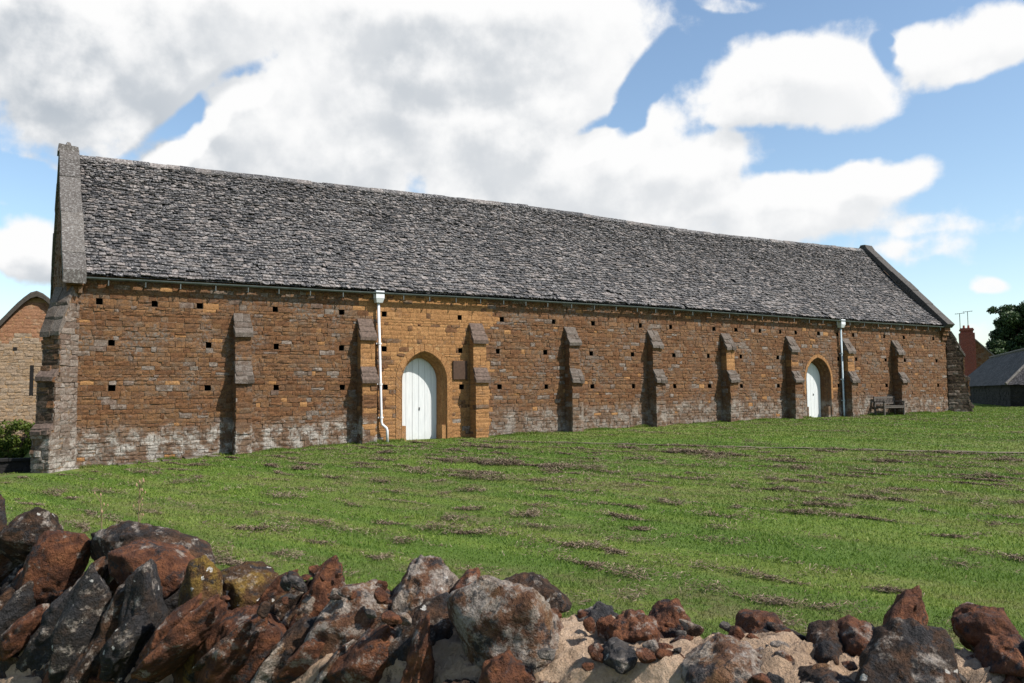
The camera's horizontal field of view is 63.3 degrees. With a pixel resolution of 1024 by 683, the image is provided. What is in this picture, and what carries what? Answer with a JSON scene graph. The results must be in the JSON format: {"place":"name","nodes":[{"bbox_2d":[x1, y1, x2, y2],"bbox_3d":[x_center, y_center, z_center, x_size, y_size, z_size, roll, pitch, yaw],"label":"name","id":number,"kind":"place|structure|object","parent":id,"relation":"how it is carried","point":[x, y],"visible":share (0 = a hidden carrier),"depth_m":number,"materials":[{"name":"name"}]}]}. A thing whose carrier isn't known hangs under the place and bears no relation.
{"place":"outdoors","nodes":[
{"label":"outdoors","id":0,"kind":"place"},
{"bbox_2d":[0,403,1023,650],"bbox_3d":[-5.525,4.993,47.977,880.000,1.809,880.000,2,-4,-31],"label":"lawn","id":1,"kind":"structure","parent":0,"point":[716,577],"depth_m":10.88,"materials":[{"name":"green plant"}]},
{"bbox_2d":[0,457,30,473],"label":"wall","id":2,"kind":"structure","parent":1,"relation":"on","point":[15,465],"depth_m":20.98,"materials":[{"name":"stone"}]},
{"bbox_2d":[0,419,34,460],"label":"hedge","id":3,"kind":"object","parent":1,"relation":"on","point":[8,441],"visible":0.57,"depth_m":31.04,"materials":[{"name":"green plant"}]},
{"bbox_2d":[0,291,49,457],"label":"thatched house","id":4,"kind":"structure","parent":1,"relation":"on","point":[21,324],"depth_m":32.03,"materials":[{"name":"stone"}]},
{"bbox_2d":[29,365,33,395],"bbox_3d":[-18.629,1.511,32.180,0.130,1.180,0.014,2,-4,-31],"label":"window","id":5,"kind":"structure","parent":4,"relation":"in","point":[31,366],"depth_m":32.17,"materials":[{"name":"black glass"}]},
{"bbox_2d":[29,142,973,472],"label":"stone barn","id":6,"kind":"structure","parent":1,"relation":"on","point":[195,312],"depth_m":27.25,"materials":[{"name":"brown ironstone"},{"name":"stone slate"},{"name":"painted wood"}]},
{"bbox_2d":[402,354,435,439],"bbox_3d":[-3.027,1.815,26.872,1.390,2.970,0.088,2,-4,-31],"label":"door","id":7,"kind":"structure","parent":6,"relation":"in","point":[419,377],"depth_m":26.88,"materials":[{"name":"paint"}]},
{"bbox_2d":[806,363,820,416],"bbox_3d":[13.133,2.090,36.525,1.400,2.740,0.087,2,-4,-31],"label":"door","id":8,"kind":"structure","parent":6,"relation":"in","point":[813,377],"depth_m":36.62,"materials":[{"name":"paint"}]},
{"bbox_2d":[0,494,1023,682],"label":"stone wall","id":9,"kind":"structure","parent":1,"relation":"on","point":[136,602],"depth_m":2.10,"materials":[{"name":"brown stone"}]},
{"bbox_2d":[94,491,107,528],"bbox_3d":[-1.459,0.641,2.943,0.040,0.219,0.032,-2,-4,19],"label":"dry weed","id":10,"kind":"object","parent":9,"relation":"on","point":[102,511],"visible":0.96,"depth_m":2.95,"materials":[{"name":"beige plant"}]},
{"bbox_2d":[133,478,145,521],"bbox_3d":[-1.435,0.686,3.195,0.039,0.320,0.045,2,-5,-38],"label":"dry weed","id":11,"kind":"object","parent":9,"relation":"on","point":[139,500],"visible":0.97,"depth_m":3.20,"materials":[{"name":"beige plant"}]},
{"bbox_2d":[1,413,1023,649],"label":"grass clippings","id":12,"kind":"object","parent":1,"relation":"on","point":[230,560],"depth_m":13.62,"materials":[{"name":"plant"}]},
{"bbox_2d":[80,410,953,468],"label":"long grass","id":13,"kind":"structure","parent":1,"relation":"on","point":[403,440],"depth_m":27.68,"materials":[{"name":"green plant"}]},
{"bbox_2d":[506,440,1023,452],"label":"soil edge","id":14,"kind":"object","parent":1,"relation":"on","point":[804,447],"visible":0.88,"depth_m":21.83,"materials":[{"name":"brown soil"}]},
{"bbox_2d":[873,396,904,415],"bbox_3d":[17.266,2.960,37.971,1.520,0.910,0.600,2,-4,-31],"label":"garden bench","id":15,"kind":"object","parent":1,"relation":"on","point":[894,406],"visible":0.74,"depth_m":38.00,"materials":[{"name":"grey wood"}]},
{"bbox_2d":[948,311,993,395],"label":"cottage","id":16,"kind":"structure","parent":1,"relation":"on","point":[977,353],"depth_m":91.41,"materials":[{"name":"brick"}]},
{"bbox_2d":[968,348,1023,406],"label":"shed","id":17,"kind":"structure","parent":1,"relation":"on","point":[998,379],"depth_m":56.81,"materials":[{"name":"stone"}]},
{"bbox_2d":[985,300,1023,354],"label":"dark tree","id":18,"kind":"object","parent":1,"relation":"on","point":[1006,334],"visible":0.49,"depth_m":94.16,"materials":[{"name":"green plant"}]},
{"bbox_2d":[0,0,1023,345],"label":"sky","id":19,"kind":"structure","parent":0,"point":[895,128],"materials":[{"name":"white"}]}
]}

